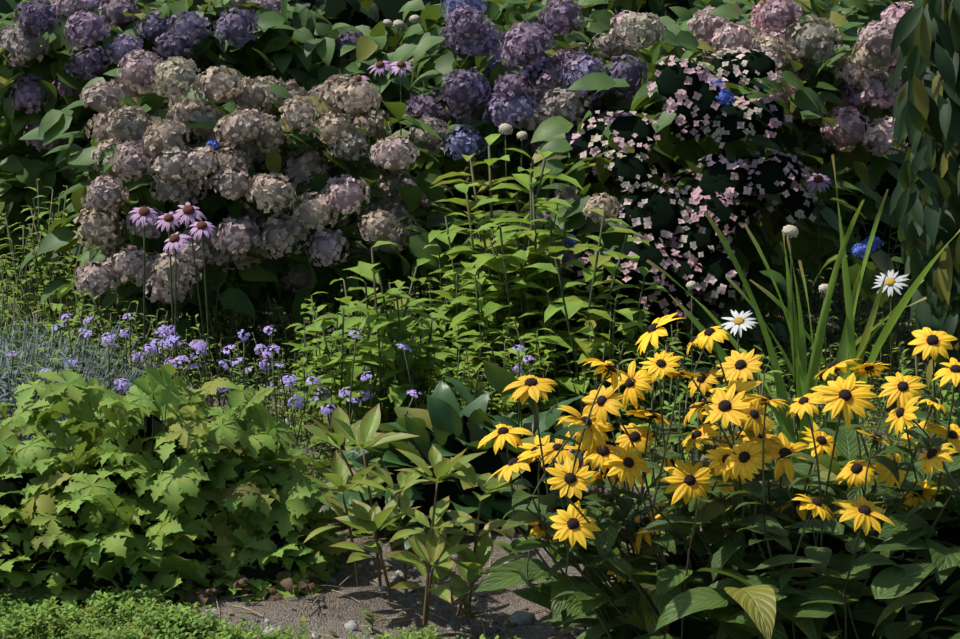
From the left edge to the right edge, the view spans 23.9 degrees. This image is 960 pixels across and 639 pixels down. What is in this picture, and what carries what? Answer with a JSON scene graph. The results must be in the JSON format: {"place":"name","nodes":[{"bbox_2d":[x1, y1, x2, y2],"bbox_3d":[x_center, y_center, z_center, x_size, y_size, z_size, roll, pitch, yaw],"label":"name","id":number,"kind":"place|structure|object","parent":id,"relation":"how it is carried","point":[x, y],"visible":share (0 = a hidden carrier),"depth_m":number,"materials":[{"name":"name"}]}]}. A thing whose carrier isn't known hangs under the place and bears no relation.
{"place":"outdoors","nodes":[
{"label":"outdoors","id":0,"kind":"place"},
{"bbox_2d":[0,277,956,638],"bbox_3d":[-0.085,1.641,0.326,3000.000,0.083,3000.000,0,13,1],"label":"ground","id":1,"kind":"structure","parent":0,"point":[366,593],"depth_m":5.02,"materials":[{"name":"soil"}]},
{"bbox_2d":[0,309,186,449],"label":"lavender bush","id":2,"kind":"object","parent":1,"relation":"on","point":[25,350],"visible":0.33,"depth_m":6.02,"materials":[{"name":"green plant"}]},
{"bbox_2d":[0,359,366,612],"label":"geranium clump","id":3,"kind":"object","parent":1,"relation":"on","point":[159,488],"visible":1,"depth_m":5.01,"materials":[{"name":"green plant"}]},
{"bbox_2d":[0,584,520,638],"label":"thyme mat","id":4,"kind":"object","parent":1,"relation":"on","point":[129,617],"visible":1,"depth_m":4.65,"materials":[{"name":"green plant"}]},
{"bbox_2d":[6,313,572,479],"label":"purple flowers","id":5,"kind":"object","parent":1,"relation":"on","point":[198,346],"visible":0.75,"depth_m":5.88,"materials":[{"name":"purple plant"}]},
{"bbox_2d":[300,403,526,624],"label":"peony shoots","id":6,"kind":"object","parent":1,"relation":"on","point":[429,549],"visible":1,"depth_m":4.86,"materials":[{"name":"green plant"}]},
{"bbox_2d":[293,519,545,630],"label":"seedlings","id":7,"kind":"object","parent":1,"relation":"on","point":[509,534],"visible":0.54,"depth_m":5.17,"materials":[{"name":"green plant"}]},
{"bbox_2d":[0,0,916,398],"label":"hydrangea bushes","id":8,"kind":"object","parent":1,"relation":"on","point":[264,142],"visible":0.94,"depth_m":6.95,"materials":[{"name":"green plant"}]},
{"bbox_2d":[4,418,917,638],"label":"soil debris","id":9,"kind":"object","parent":1,"relation":"on","point":[520,617],"visible":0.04,"depth_m":4.88,"materials":[{"name":"soil"}]},
{"bbox_2d":[307,360,630,549],"bbox_3d":[-0.039,0.396,5.590,0.790,0.648,0.739,-7,14,-27],"label":"broad leaf plant","id":10,"kind":"object","parent":1,"relation":"on","point":[443,425],"visible":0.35,"depth_m":5.46,"materials":[{"name":"green plant"}]},
{"bbox_2d":[0,134,956,499],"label":"plants","id":11,"kind":"object","parent":1,"relation":"on","point":[490,306],"visible":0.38,"depth_m":6.28,"materials":[{"name":"green plant"}]},
{"bbox_2d":[128,15,908,459],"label":"flowers","id":12,"kind":"object","parent":1,"relation":"on","point":[166,221],"visible":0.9,"depth_m":6.09,"materials":[{"name":"green plant"}]},
{"bbox_2d":[474,312,959,638],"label":"rudbeckia clump","id":13,"kind":"object","parent":1,"relation":"on","point":[757,558],"visible":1,"depth_m":4.37,"materials":[{"name":"yellow plant"}]},
{"bbox_2d":[555,341,959,564],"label":"foliage","id":14,"kind":"object","parent":1,"relation":"on","point":[649,476],"visible":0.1,"depth_m":5.11,"materials":[{"name":"green"}]},
{"bbox_2d":[646,155,959,518],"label":"strap leaf clump","id":15,"kind":"object","parent":1,"relation":"on","point":[805,382],"visible":0.5,"depth_m":5.00,"materials":[{"name":"green plant"}]},
{"bbox_2d":[889,0,959,431],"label":"weeping tree","id":16,"kind":"object","parent":1,"relation":"on","point":[925,199],"visible":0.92,"depth_m":5.15,"materials":[{"name":"green plant"}]}
]}

